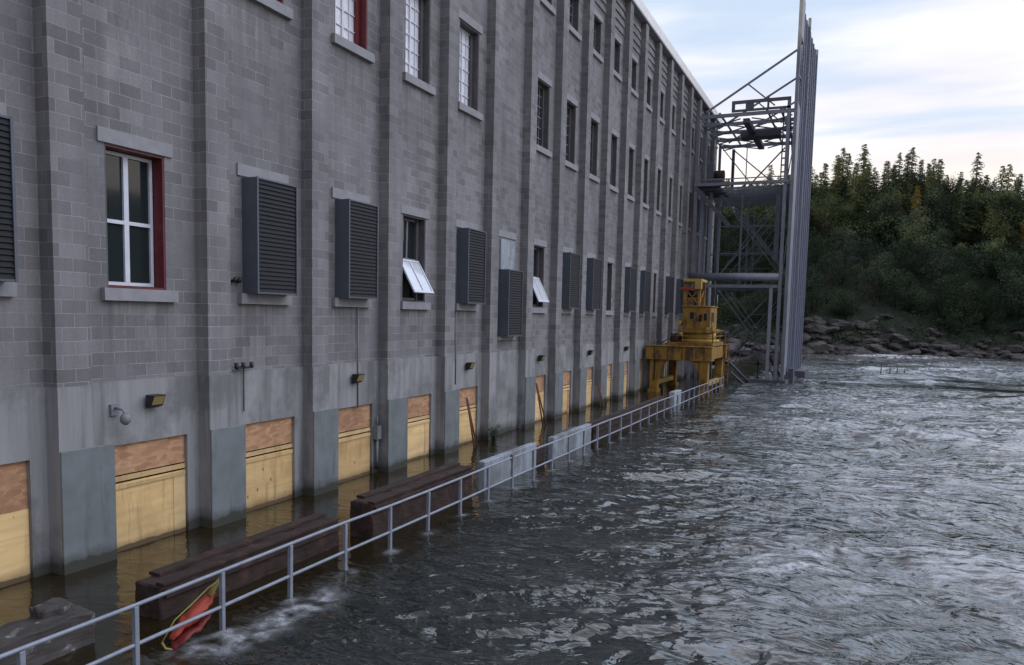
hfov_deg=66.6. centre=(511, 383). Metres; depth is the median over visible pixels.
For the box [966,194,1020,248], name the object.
slope tree
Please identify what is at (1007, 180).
spruce tree
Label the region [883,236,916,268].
slope tree
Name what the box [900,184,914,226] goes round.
spruce tree
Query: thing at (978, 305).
slope tree
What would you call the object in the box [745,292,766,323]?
slope tree
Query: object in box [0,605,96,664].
concrete parapet
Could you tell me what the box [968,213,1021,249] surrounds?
slope tree
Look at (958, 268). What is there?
slope tree
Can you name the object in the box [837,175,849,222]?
spruce tree
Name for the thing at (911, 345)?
boulder
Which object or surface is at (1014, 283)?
slope tree
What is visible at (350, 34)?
window
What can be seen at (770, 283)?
slope tree
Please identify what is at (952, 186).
broad tree
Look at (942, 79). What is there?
sky
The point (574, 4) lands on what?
window
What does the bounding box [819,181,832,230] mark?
spruce tree
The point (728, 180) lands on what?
spruce tree
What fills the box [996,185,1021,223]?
broad tree
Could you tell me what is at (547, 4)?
window
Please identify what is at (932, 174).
spruce tree
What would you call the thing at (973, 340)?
undergrowth
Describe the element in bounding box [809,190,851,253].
broad tree
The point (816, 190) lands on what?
slope tree
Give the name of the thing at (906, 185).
broad tree
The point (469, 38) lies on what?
window
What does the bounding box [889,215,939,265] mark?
slope tree
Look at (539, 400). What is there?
leaning rods
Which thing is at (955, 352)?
boulder
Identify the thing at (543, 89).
window
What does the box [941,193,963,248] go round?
spruce tree
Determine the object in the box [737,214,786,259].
slope tree
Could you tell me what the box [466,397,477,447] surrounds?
leaning rods
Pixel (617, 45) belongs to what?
window
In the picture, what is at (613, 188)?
window
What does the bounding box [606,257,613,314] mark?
window
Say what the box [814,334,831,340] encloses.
boulder
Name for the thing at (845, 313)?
slope tree
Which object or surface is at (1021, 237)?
larch tree
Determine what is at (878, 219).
slope tree
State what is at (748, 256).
slope tree
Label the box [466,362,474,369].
wall lamp
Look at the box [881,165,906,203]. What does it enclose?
pine tree
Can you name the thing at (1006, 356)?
boulder
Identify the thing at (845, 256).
slope tree
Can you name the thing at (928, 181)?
spruce tree
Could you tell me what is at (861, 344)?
boulder
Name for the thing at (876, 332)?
boulder
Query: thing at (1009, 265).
slope tree
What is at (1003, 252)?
slope tree
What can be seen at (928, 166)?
spruce tree
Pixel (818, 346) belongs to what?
boulder
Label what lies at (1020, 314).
slope tree
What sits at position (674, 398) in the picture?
concrete parapet
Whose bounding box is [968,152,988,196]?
spruce tree
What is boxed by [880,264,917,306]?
slope tree
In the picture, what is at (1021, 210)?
spruce tree
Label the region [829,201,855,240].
broad tree
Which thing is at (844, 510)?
river
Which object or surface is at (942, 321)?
slope tree
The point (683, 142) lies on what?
window
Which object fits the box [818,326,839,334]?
boulder
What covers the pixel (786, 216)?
broad tree
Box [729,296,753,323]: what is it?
slope tree
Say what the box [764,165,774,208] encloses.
spruce tree
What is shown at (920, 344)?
boulder
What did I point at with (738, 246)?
slope tree
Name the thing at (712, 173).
hoist unit
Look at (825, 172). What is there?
spruce tree
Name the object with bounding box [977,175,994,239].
spruce tree
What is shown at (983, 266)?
slope tree
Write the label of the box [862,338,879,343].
boulder
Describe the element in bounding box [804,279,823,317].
slope tree
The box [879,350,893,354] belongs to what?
boulder
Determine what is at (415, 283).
window
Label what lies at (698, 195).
window
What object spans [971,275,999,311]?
slope tree
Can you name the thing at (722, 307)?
slope tree
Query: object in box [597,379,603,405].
leaning rods
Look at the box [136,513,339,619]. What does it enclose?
rusty curb beam
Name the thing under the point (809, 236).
slope tree
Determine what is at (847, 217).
broad tree
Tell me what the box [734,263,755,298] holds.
slope tree
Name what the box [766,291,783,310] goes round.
slope tree
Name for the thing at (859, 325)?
boulder
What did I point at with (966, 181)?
spruce tree
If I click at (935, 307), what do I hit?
slope tree
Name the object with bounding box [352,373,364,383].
wall lamp
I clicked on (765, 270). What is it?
slope tree
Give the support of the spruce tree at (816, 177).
on the hillside
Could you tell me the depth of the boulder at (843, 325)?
100.50 m
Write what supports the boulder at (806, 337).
on the hillside
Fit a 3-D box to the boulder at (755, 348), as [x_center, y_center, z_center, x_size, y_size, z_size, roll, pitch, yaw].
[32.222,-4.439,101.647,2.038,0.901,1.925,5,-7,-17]
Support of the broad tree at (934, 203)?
on the hillside
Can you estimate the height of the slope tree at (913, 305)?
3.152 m
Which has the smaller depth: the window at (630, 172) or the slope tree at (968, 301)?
the window at (630, 172)
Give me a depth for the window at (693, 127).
51.87 m
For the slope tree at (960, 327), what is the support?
on the hillside
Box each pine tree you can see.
[828,148,850,216]
[841,170,852,202]
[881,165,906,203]
[1012,180,1023,208]
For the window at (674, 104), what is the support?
in the powerhouse
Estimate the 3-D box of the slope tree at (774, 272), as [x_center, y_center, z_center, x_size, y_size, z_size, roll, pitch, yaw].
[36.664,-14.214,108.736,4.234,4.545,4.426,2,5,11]
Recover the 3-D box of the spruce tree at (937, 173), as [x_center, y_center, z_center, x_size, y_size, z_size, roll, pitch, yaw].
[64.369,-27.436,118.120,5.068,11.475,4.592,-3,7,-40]
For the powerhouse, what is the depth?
16.41 m
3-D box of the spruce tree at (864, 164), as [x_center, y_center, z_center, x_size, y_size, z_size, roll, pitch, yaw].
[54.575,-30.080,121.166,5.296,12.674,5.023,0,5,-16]
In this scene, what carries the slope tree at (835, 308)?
on the hillside
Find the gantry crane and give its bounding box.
[645,279,729,394]
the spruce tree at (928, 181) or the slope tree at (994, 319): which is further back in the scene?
the spruce tree at (928, 181)
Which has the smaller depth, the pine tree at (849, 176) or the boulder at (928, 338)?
the boulder at (928, 338)
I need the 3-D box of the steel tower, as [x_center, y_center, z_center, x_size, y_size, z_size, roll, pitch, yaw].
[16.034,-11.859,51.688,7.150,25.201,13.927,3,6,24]
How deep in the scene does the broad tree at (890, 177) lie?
122.24 m
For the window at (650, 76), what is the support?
in the powerhouse
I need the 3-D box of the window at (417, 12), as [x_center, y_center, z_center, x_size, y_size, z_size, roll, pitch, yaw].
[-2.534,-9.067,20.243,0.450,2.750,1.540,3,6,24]
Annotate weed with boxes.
[486,424,501,441]
[603,396,610,403]
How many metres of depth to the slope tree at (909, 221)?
110.74 m
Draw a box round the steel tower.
[686,0,817,383]
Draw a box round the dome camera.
[109,404,130,424]
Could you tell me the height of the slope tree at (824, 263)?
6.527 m
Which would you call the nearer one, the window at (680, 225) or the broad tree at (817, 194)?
the window at (680, 225)
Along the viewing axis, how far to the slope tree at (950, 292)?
99.73 m
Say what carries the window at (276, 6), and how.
in the powerhouse
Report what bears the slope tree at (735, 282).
on the hillside
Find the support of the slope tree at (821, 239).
on the hillside
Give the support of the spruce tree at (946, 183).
on the hillside
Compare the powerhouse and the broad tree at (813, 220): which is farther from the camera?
the broad tree at (813, 220)
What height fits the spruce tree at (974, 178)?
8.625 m
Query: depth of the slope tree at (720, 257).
114.25 m
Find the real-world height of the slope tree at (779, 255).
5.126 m
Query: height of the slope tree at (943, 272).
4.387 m
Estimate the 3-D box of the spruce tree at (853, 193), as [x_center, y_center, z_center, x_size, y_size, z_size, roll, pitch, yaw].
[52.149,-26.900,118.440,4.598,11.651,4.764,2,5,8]
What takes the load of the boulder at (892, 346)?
on the hillside
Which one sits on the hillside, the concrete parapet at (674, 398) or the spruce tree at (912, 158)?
the spruce tree at (912, 158)
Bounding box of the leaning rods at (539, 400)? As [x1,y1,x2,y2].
[536,383,545,425]
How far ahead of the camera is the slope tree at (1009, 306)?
98.73 m
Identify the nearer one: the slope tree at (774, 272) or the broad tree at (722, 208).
the slope tree at (774, 272)
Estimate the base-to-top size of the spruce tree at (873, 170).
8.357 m
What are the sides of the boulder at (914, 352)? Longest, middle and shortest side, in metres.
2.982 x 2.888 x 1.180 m
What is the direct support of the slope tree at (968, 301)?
on the hillside
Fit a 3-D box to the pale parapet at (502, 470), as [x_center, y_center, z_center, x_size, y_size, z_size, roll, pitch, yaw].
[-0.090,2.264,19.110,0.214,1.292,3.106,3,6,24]
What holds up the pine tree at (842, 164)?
on the hillside
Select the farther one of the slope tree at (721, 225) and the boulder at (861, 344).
the slope tree at (721, 225)
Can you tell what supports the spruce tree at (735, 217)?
on the hillside
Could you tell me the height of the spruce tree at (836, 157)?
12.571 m
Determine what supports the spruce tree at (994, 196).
on the hillside
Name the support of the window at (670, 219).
in the powerhouse
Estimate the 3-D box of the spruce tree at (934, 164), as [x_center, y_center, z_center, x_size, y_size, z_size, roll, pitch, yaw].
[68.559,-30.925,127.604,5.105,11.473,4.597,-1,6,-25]
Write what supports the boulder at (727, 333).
on the hillside
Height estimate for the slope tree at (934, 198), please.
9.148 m
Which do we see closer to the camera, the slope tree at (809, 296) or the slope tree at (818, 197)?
the slope tree at (809, 296)
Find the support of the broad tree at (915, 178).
on the hillside
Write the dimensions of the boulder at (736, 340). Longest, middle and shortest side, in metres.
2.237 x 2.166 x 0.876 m
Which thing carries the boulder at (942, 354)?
on the hillside
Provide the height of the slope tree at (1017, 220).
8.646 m
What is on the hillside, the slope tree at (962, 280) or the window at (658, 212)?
the slope tree at (962, 280)
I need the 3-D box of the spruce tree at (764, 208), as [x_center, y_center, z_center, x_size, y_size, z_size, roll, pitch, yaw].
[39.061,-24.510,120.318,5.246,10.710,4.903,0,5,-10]
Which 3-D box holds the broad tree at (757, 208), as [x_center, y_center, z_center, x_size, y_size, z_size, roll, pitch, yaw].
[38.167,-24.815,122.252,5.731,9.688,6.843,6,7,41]
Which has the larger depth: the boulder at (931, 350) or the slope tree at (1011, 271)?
the slope tree at (1011, 271)
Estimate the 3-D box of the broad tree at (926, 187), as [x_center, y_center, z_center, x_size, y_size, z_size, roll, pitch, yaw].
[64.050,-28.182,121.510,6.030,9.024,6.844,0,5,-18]
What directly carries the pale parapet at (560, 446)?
on the walkway
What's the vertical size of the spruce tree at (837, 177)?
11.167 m
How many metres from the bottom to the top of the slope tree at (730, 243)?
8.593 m
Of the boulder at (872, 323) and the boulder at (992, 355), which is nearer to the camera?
the boulder at (992, 355)
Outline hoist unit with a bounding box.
[706,164,725,186]
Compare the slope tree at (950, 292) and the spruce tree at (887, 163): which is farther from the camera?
the spruce tree at (887, 163)
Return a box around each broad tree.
[714,205,736,233]
[730,207,759,244]
[738,206,766,239]
[780,205,811,236]
[808,203,823,241]
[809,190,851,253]
[810,182,827,219]
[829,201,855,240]
[834,204,863,242]
[840,177,877,232]
[852,202,889,246]
[857,190,900,245]
[868,188,887,217]
[877,167,905,193]
[885,183,922,223]
[888,175,927,210]
[899,166,927,205]
[910,183,924,213]
[911,190,954,237]
[919,177,946,199]
[934,180,959,223]
[938,172,973,215]
[953,197,986,241]
[963,191,1005,242]
[967,179,1000,204]
[978,207,1015,248]
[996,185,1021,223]
[999,191,1023,237]
[1000,209,1022,243]
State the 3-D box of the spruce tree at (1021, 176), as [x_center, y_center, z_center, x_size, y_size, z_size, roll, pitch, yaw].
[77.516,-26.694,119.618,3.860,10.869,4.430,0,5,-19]
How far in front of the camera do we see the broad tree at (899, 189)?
117.77 m
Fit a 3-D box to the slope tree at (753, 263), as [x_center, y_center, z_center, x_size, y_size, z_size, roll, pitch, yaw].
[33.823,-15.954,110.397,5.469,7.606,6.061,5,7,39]
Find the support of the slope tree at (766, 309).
on the hillside
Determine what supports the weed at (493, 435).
in the river
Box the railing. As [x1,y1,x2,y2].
[0,377,723,664]
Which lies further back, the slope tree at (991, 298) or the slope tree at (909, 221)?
the slope tree at (909, 221)
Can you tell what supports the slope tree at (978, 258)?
on the hillside
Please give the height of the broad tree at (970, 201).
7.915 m
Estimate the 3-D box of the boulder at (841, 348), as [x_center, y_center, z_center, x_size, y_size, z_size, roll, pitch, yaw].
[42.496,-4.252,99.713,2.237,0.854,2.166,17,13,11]
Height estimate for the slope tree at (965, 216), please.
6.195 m
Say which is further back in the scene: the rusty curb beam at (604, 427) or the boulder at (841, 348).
the boulder at (841, 348)
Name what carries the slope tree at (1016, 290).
on the hillside
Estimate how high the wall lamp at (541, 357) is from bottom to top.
0.228 m
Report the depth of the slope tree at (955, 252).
106.98 m
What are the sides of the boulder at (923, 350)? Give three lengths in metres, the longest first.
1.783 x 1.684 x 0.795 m
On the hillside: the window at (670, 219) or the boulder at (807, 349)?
the boulder at (807, 349)
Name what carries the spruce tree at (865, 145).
on the hillside
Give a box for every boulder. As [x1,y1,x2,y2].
[717,329,729,337]
[725,343,740,348]
[726,324,742,332]
[727,346,736,354]
[728,337,741,343]
[735,346,751,355]
[751,346,760,350]
[756,344,779,353]
[802,332,810,342]
[802,345,815,352]
[803,317,825,325]
[803,323,827,333]
[803,324,819,331]
[805,340,827,352]
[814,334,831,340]
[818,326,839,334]
[827,319,845,324]
[827,344,835,351]
[830,322,853,330]
[834,350,848,353]
[837,346,847,350]
[838,330,852,335]
[844,345,854,351]
[847,336,859,341]
[851,320,866,328]
[851,349,873,354]
[856,342,867,347]
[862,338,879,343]
[865,319,877,329]
[865,344,886,352]
[867,331,880,334]
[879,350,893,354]
[880,314,894,318]
[883,333,910,343]
[886,327,895,332]
[887,343,901,349]
[898,349,920,354]
[907,343,916,348]
[915,342,928,347]
[915,347,927,352]
[921,327,940,336]
[922,337,936,341]
[926,344,948,350]
[928,347,938,353]
[934,352,948,356]
[945,344,960,350]
[950,350,966,355]
[960,352,977,357]
[970,351,983,356]
[979,338,991,342]
[984,352,998,357]
[987,347,1000,350]
[995,353,1011,358]
[997,350,1011,355]
[1005,344,1023,352]
[1009,331,1023,340]
[1010,353,1023,360]
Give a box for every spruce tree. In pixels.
[721,179,736,224]
[726,186,743,231]
[760,205,772,243]
[760,205,786,234]
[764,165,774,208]
[808,199,820,242]
[813,174,821,193]
[818,163,830,200]
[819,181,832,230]
[828,164,845,226]
[831,155,839,176]
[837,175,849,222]
[838,168,867,239]
[842,144,878,202]
[843,153,854,192]
[848,149,881,209]
[851,163,859,191]
[854,164,878,235]
[870,167,882,198]
[872,160,891,217]
[889,191,909,243]
[896,152,904,185]
[897,153,910,181]
[899,147,927,208]
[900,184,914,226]
[917,160,924,184]
[918,176,937,237]
[920,172,941,225]
[925,163,932,184]
[927,159,936,177]
[932,165,950,222]
[936,159,945,217]
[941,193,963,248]
[943,175,950,199]
[946,186,978,250]
[960,180,970,209]
[963,187,988,249]
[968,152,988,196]
[969,177,977,192]
[973,191,999,253]
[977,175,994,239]
[995,166,1009,190]
[1000,164,1021,210]
[1014,174,1023,206]
[1017,198,1023,249]
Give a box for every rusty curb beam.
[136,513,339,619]
[349,462,473,538]
[536,446,543,463]
[582,396,669,440]
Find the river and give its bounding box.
[0,352,1023,664]
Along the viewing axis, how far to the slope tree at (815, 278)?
103.26 m
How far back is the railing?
11.14 m
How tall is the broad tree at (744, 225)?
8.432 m
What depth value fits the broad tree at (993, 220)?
112.04 m
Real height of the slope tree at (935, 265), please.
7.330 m
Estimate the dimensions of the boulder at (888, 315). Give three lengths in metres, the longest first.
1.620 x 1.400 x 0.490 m
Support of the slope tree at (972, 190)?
on the hillside
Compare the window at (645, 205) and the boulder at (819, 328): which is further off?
the boulder at (819, 328)
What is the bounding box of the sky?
[642,0,1023,222]
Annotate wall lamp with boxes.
[146,394,165,408]
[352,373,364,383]
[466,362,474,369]
[538,355,545,360]
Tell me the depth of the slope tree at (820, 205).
119.24 m
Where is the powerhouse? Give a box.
[0,0,722,587]
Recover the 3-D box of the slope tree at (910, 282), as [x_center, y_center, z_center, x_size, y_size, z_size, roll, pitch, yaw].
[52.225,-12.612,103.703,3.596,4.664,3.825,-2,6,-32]
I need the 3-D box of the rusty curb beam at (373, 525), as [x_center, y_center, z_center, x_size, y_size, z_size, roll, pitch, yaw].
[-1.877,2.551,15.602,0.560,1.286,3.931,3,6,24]
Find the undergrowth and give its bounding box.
[710,228,1023,350]
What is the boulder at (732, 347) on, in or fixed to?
on the hillside
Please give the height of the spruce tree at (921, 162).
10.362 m
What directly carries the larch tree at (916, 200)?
on the hillside
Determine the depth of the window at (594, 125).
33.85 m
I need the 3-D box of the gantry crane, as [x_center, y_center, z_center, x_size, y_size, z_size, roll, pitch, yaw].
[9.994,-2.509,44.010,3.675,6.660,5.315,3,6,24]
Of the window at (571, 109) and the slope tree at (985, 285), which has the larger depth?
the slope tree at (985, 285)
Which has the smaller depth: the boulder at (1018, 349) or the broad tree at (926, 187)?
the boulder at (1018, 349)
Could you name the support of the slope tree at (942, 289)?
on the hillside
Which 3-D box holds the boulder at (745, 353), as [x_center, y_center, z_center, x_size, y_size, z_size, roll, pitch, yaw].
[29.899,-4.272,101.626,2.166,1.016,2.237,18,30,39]
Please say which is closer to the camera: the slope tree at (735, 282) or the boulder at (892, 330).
the boulder at (892, 330)
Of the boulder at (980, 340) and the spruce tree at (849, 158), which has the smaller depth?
the boulder at (980, 340)
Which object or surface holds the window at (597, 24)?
in the powerhouse
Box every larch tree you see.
[907,186,925,245]
[1017,219,1023,261]
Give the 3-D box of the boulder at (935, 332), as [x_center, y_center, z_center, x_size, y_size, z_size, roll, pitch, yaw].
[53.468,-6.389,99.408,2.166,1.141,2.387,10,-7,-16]
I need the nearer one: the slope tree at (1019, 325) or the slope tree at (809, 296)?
the slope tree at (1019, 325)
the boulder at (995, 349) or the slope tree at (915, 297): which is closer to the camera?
the boulder at (995, 349)
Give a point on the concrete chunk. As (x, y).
(37, 613)
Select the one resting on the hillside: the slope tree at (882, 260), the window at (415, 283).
the slope tree at (882, 260)
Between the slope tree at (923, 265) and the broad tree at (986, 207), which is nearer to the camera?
the slope tree at (923, 265)
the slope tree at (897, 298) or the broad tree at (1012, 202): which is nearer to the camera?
the slope tree at (897, 298)
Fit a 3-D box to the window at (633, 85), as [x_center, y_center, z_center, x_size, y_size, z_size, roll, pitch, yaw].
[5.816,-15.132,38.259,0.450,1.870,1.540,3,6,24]
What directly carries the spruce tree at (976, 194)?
on the hillside
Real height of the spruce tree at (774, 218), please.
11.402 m
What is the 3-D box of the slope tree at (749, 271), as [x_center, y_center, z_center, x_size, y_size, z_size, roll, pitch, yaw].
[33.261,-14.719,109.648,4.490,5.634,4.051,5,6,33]
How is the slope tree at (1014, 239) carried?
on the hillside
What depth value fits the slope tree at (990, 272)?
106.06 m
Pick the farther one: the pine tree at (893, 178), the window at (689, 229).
the pine tree at (893, 178)
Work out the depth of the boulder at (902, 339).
98.46 m
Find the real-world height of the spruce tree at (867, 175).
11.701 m
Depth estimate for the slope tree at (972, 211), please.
116.73 m
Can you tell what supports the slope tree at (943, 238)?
on the hillside
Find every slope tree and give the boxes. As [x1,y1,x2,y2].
[712,237,726,265]
[713,228,742,272]
[714,206,746,247]
[714,212,726,243]
[714,220,746,265]
[717,292,746,320]
[718,268,746,295]
[719,281,753,308]
[720,208,760,256]
[721,234,745,267]
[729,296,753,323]
[730,243,767,292]
[731,255,760,284]
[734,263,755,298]
[737,206,786,261]
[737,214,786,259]
[741,259,761,293]
[743,237,783,271]
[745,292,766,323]
[750,281,784,307]
[755,256,775,272]
[757,296,775,325]
[761,265,784,284]
[762,218,786,260]
[763,272,784,307]
[765,239,785,265]
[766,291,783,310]
[779,222,819,259]
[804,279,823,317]
[805,264,835,311]
[806,239,831,282]
[806,255,844,290]
[807,233,834,267]
[809,191,835,224]
[810,182,828,214]
[811,186,832,224]
[823,288,854,316]
[824,228,846,249]
[825,220,864,269]
[828,295,859,319]
[829,264,850,283]
[845,262,873,289]
[849,235,895,276]
[852,251,899,299]
[855,204,897,248]
[855,263,904,306]
[869,211,908,245]
[879,182,919,234]
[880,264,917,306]
[881,205,938,259]
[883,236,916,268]
[884,283,912,309]
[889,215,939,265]
[894,214,926,252]
[899,286,934,314]
[900,272,922,301]
[900,295,926,313]
[901,237,937,283]
[901,257,918,275]
[902,186,951,234]
[910,241,955,284]
[920,277,957,317]
[922,266,955,289]
[923,208,958,240]
[923,222,953,249]
[925,295,946,319]
[925,300,965,329]
[926,229,950,259]
[927,274,965,303]
[931,225,958,256]
[932,284,970,308]
[936,242,981,275]
[937,244,968,277]
[938,206,971,245]
[940,257,982,290]
[940,282,983,327]
[943,203,972,234]
[943,270,983,311]
[943,309,972,336]
[948,292,992,324]
[962,182,1005,231]
[962,196,985,227]
[962,235,1009,280]
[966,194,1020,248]
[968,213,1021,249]
[970,237,1015,286]
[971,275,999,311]
[974,252,1001,282]
[978,251,1023,295]
[979,287,1006,320]
[982,258,1006,284]
[982,298,1015,332]
[982,305,1011,333]
[984,244,1022,289]
[987,291,1022,321]
[991,206,1023,239]
[991,259,1023,290]
[997,267,1023,319]
[1000,253,1023,279]
[1001,229,1023,266]
[1004,277,1023,305]
[1011,303,1023,330]
[1012,318,1023,331]
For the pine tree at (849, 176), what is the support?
on the hillside
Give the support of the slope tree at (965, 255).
on the hillside
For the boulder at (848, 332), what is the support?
on the hillside
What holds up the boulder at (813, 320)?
on the hillside
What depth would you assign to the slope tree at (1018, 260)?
104.91 m
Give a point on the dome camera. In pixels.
(125, 417)
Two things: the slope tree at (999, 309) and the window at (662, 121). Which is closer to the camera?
the window at (662, 121)
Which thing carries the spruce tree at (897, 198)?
on the hillside
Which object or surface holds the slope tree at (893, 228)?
on the hillside
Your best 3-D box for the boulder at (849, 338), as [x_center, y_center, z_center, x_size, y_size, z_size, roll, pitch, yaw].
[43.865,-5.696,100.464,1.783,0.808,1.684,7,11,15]
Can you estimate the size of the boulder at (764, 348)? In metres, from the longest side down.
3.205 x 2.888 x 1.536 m
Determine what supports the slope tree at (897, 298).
on the hillside
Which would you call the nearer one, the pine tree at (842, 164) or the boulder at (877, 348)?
the boulder at (877, 348)
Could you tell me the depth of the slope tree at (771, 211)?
115.62 m
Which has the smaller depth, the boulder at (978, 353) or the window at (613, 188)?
the window at (613, 188)
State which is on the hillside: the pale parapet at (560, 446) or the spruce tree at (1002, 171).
the spruce tree at (1002, 171)
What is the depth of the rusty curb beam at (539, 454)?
21.17 m
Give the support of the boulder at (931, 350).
on the hillside
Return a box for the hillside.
[711,219,1023,361]
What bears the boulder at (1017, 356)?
on the hillside
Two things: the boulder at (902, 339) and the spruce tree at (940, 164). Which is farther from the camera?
the spruce tree at (940, 164)
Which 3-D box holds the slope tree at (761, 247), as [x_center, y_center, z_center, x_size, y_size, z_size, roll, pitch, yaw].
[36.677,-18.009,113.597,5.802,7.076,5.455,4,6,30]
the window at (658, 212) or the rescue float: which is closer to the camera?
the rescue float
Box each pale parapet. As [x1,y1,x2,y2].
[477,442,536,489]
[548,423,590,459]
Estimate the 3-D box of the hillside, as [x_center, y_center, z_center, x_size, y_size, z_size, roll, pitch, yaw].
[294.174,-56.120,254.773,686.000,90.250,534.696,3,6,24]
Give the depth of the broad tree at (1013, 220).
113.08 m
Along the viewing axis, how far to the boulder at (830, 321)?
101.49 m
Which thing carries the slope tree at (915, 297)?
on the hillside
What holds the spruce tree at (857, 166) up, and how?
on the hillside
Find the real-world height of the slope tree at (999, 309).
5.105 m
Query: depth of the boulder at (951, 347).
96.60 m
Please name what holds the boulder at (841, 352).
on the hillside
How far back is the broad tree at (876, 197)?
120.66 m
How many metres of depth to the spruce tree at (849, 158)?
130.25 m
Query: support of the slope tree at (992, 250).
on the hillside
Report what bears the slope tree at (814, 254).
on the hillside
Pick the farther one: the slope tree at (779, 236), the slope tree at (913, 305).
the slope tree at (779, 236)
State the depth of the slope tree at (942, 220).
114.50 m
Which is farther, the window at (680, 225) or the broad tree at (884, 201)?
the broad tree at (884, 201)
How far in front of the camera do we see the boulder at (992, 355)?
95.75 m
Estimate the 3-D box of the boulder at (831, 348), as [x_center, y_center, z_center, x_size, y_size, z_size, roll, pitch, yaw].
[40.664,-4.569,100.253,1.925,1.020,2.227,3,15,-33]
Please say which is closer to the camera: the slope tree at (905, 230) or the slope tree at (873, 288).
the slope tree at (873, 288)
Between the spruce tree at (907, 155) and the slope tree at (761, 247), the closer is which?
the slope tree at (761, 247)
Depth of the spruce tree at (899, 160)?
124.02 m
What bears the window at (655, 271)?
in the powerhouse
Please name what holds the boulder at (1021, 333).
on the hillside
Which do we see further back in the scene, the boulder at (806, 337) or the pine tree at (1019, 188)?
the pine tree at (1019, 188)
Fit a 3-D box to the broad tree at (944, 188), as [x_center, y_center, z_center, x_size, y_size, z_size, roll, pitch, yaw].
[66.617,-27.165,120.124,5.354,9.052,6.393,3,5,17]
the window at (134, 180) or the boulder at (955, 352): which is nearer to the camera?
the window at (134, 180)
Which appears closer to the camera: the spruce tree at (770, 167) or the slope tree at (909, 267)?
the slope tree at (909, 267)
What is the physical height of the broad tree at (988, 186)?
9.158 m
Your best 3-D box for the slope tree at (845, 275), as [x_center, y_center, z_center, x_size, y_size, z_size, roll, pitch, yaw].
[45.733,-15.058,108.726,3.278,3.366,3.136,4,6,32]
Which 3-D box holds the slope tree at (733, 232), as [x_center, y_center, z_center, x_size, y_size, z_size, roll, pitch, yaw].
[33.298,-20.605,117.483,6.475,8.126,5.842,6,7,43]
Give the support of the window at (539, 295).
in the powerhouse
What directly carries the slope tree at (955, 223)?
on the hillside
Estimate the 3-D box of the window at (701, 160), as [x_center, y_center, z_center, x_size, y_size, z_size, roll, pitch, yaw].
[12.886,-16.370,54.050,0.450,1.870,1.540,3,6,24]
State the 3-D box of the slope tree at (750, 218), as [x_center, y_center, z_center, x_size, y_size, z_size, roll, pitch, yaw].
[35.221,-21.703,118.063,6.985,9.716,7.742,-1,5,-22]
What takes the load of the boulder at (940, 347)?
on the hillside
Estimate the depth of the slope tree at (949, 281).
102.18 m
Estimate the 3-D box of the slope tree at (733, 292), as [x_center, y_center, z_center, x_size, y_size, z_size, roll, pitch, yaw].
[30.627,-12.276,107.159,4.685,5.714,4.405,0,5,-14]
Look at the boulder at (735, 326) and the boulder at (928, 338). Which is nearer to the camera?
the boulder at (928, 338)
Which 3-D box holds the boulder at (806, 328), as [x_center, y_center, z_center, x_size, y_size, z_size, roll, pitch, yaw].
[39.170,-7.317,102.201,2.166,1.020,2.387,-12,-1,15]
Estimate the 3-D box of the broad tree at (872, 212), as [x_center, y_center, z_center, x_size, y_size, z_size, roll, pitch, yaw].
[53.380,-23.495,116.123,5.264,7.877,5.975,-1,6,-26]
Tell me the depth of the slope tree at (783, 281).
103.92 m
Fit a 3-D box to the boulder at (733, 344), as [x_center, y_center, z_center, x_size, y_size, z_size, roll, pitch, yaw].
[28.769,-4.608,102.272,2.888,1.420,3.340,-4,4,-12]
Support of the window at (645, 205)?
in the powerhouse
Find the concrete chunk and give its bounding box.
[26,597,76,622]
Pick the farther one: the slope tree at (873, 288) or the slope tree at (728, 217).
the slope tree at (728, 217)
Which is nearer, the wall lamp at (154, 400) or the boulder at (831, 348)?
the wall lamp at (154, 400)
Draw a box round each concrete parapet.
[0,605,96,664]
[669,389,680,405]
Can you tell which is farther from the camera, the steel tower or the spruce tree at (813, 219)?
the spruce tree at (813, 219)
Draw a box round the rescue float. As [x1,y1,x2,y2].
[161,578,218,649]
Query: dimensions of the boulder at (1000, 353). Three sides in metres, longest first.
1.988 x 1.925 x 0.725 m
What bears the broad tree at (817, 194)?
on the hillside
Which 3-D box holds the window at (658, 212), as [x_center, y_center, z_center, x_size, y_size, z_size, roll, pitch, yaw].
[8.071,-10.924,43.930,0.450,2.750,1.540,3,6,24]
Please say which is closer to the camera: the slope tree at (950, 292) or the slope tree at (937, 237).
the slope tree at (950, 292)
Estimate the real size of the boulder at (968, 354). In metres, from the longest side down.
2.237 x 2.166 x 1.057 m
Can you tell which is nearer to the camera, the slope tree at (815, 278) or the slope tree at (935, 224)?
the slope tree at (815, 278)
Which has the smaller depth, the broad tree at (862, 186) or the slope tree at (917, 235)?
the slope tree at (917, 235)
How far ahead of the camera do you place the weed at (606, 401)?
35.40 m
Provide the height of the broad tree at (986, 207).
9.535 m
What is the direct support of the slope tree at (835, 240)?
on the hillside
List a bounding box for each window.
[96,125,178,301]
[252,0,292,20]
[331,0,374,63]
[400,204,433,309]
[402,0,435,95]
[458,9,482,120]
[532,238,548,312]
[536,70,551,157]
[540,0,555,15]
[565,93,577,171]
[569,0,581,41]
[589,112,599,182]
[593,8,603,63]
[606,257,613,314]
[610,128,618,192]
[614,33,621,81]
[628,142,634,201]
[631,53,638,98]
[643,154,649,208]
[646,72,652,112]
[652,269,657,315]
[656,164,661,215]
[660,87,664,124]
[668,174,672,221]
[672,101,675,135]
[679,181,682,226]
[682,113,685,145]
[688,189,691,231]
[691,125,694,154]
[697,195,699,235]
[700,134,702,162]
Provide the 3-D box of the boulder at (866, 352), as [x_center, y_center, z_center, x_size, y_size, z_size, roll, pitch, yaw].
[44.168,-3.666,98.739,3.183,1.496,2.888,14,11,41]
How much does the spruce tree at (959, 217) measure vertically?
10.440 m
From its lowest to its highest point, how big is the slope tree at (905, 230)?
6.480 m

